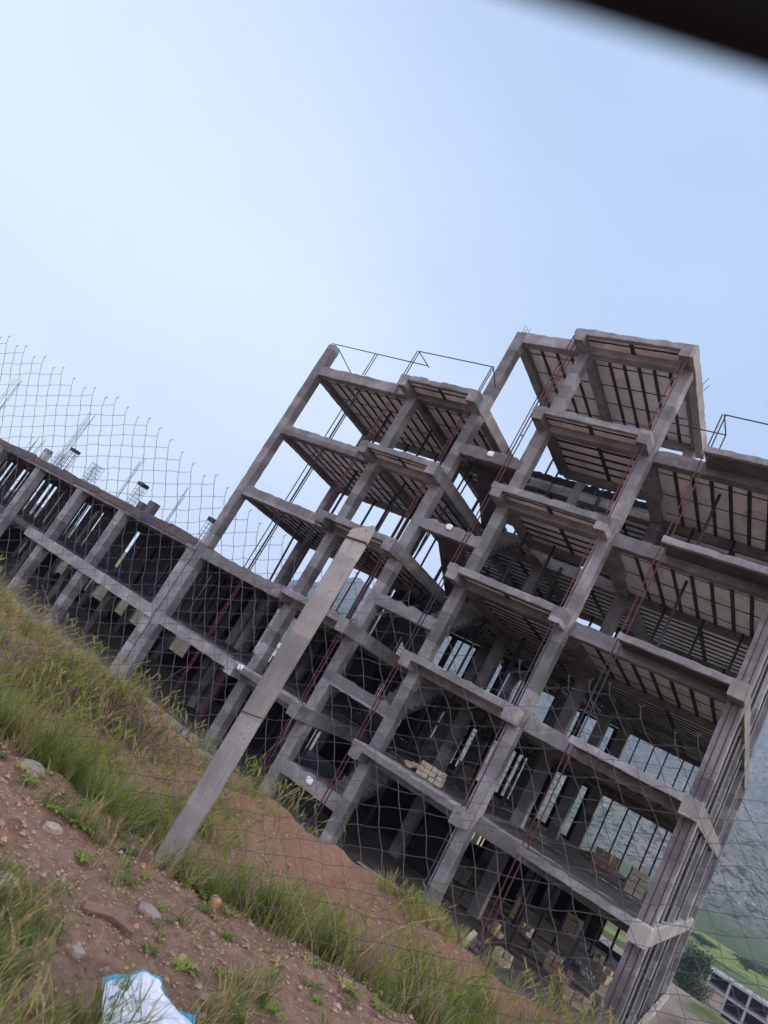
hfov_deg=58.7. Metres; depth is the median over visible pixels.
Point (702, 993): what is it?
broadleaf tree
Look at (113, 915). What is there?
driftwood
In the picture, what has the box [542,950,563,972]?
block stack
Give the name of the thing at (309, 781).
plastic scrap
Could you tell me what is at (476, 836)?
window
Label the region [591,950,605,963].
block stack
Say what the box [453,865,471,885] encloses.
block stack
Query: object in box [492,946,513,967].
block stack
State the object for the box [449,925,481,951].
rubble heap
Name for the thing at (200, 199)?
sky
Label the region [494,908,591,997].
timber plank
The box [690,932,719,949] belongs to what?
tree
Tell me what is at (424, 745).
block stack
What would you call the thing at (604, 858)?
block stack
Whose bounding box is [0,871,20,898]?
stone
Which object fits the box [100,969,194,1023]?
plastic sack
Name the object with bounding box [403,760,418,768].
rubble heap
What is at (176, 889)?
soil clods
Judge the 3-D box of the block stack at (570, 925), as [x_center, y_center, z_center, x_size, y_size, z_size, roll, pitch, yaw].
[8.172,17.883,29.451,0.776,0.744,0.455,24,-14,24]
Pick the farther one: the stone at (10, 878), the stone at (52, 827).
the stone at (52, 827)
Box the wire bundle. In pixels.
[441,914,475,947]
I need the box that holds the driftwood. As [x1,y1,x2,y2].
[81,900,135,934]
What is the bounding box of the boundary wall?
[42,553,189,656]
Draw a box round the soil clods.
[0,736,527,1019]
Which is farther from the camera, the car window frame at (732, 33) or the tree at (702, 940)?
the tree at (702, 940)
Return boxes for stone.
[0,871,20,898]
[22,758,44,778]
[41,821,62,834]
[68,944,84,961]
[138,901,161,920]
[207,894,221,908]
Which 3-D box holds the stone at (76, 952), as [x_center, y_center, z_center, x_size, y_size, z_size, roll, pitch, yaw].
[-1.154,1.655,2.559,0.056,0.045,0.048,21,-16,35]
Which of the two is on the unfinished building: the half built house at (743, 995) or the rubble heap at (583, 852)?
the rubble heap at (583, 852)
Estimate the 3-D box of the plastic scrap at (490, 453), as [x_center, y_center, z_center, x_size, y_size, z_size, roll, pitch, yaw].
[3.862,-2.106,24.681,0.256,0.210,0.080,21,-16,35]
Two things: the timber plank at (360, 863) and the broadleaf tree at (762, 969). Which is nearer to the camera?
the timber plank at (360, 863)
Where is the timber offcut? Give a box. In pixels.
[462,930,477,945]
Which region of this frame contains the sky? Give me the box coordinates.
[0,0,767,638]
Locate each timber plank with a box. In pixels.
[350,604,418,620]
[357,861,405,893]
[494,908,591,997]
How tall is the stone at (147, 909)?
0.042 m
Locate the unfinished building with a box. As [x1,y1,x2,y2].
[118,326,767,1023]
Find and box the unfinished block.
[0,380,317,708]
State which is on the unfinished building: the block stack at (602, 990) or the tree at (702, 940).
the block stack at (602, 990)
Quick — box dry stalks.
[1,586,455,1023]
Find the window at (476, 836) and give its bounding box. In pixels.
[472,833,479,842]
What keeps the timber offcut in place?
on the unfinished building
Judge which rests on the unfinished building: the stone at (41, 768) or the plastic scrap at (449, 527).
the plastic scrap at (449, 527)
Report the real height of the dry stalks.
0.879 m
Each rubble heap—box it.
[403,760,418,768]
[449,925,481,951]
[561,953,594,979]
[580,849,600,861]
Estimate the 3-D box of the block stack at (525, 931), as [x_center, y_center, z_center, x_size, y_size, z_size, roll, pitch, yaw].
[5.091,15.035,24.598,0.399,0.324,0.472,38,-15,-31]
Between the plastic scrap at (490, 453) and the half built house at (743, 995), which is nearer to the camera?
the plastic scrap at (490, 453)
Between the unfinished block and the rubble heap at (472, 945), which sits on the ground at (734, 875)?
the unfinished block
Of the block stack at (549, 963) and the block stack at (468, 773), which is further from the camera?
the block stack at (468, 773)
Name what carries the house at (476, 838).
on the ground at (734, 875)
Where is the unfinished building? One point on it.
(666, 580)
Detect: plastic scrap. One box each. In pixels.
[306,776,312,784]
[445,524,452,529]
[487,451,494,456]
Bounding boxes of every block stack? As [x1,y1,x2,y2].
[414,733,430,753]
[416,760,446,787]
[452,760,475,783]
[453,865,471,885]
[487,921,504,938]
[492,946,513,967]
[509,895,521,918]
[519,921,534,937]
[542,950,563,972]
[550,962,572,989]
[561,912,583,939]
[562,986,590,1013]
[591,846,620,874]
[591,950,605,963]
[594,963,613,985]
[595,984,607,996]
[623,866,649,899]
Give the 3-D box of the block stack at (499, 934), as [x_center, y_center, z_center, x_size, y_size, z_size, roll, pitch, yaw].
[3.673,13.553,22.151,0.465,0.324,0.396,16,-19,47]
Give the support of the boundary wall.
on the ground at (734, 875)
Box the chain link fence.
[0,336,767,1023]
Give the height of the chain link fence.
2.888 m
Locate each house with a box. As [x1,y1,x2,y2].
[472,832,484,845]
[700,966,767,1023]
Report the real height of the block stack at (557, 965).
0.494 m
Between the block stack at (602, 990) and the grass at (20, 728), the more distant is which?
the block stack at (602, 990)
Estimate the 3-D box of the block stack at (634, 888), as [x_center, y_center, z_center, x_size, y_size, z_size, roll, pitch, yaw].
[8.376,12.318,22.646,0.605,0.784,0.489,25,-14,21]
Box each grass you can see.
[0,556,642,1023]
[0,627,240,794]
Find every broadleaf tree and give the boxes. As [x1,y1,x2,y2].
[672,940,716,996]
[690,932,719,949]
[693,976,714,1004]
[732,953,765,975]
[751,961,767,976]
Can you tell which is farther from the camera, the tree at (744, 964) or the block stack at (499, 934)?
the tree at (744, 964)
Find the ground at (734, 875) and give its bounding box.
[0,485,767,1023]
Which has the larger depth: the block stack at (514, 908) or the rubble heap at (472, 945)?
the block stack at (514, 908)
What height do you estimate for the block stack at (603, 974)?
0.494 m
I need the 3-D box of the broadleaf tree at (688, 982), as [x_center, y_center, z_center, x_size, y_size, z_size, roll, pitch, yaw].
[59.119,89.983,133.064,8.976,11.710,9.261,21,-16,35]
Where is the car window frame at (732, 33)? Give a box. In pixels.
[526,0,767,78]
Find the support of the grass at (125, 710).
on the ground at (734, 875)
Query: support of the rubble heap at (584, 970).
on the unfinished building
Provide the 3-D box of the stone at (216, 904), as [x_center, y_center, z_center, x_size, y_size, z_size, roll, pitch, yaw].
[-0.924,2.130,3.700,0.072,0.090,0.056,21,-16,35]
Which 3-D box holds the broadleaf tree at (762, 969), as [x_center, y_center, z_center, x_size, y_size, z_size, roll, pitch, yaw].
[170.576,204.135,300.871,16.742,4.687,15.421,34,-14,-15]
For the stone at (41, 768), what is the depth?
3.87 m
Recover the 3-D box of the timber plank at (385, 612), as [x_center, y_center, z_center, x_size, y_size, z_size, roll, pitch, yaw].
[-0.078,4.165,28.076,3.096,2.381,0.161,39,-16,-34]

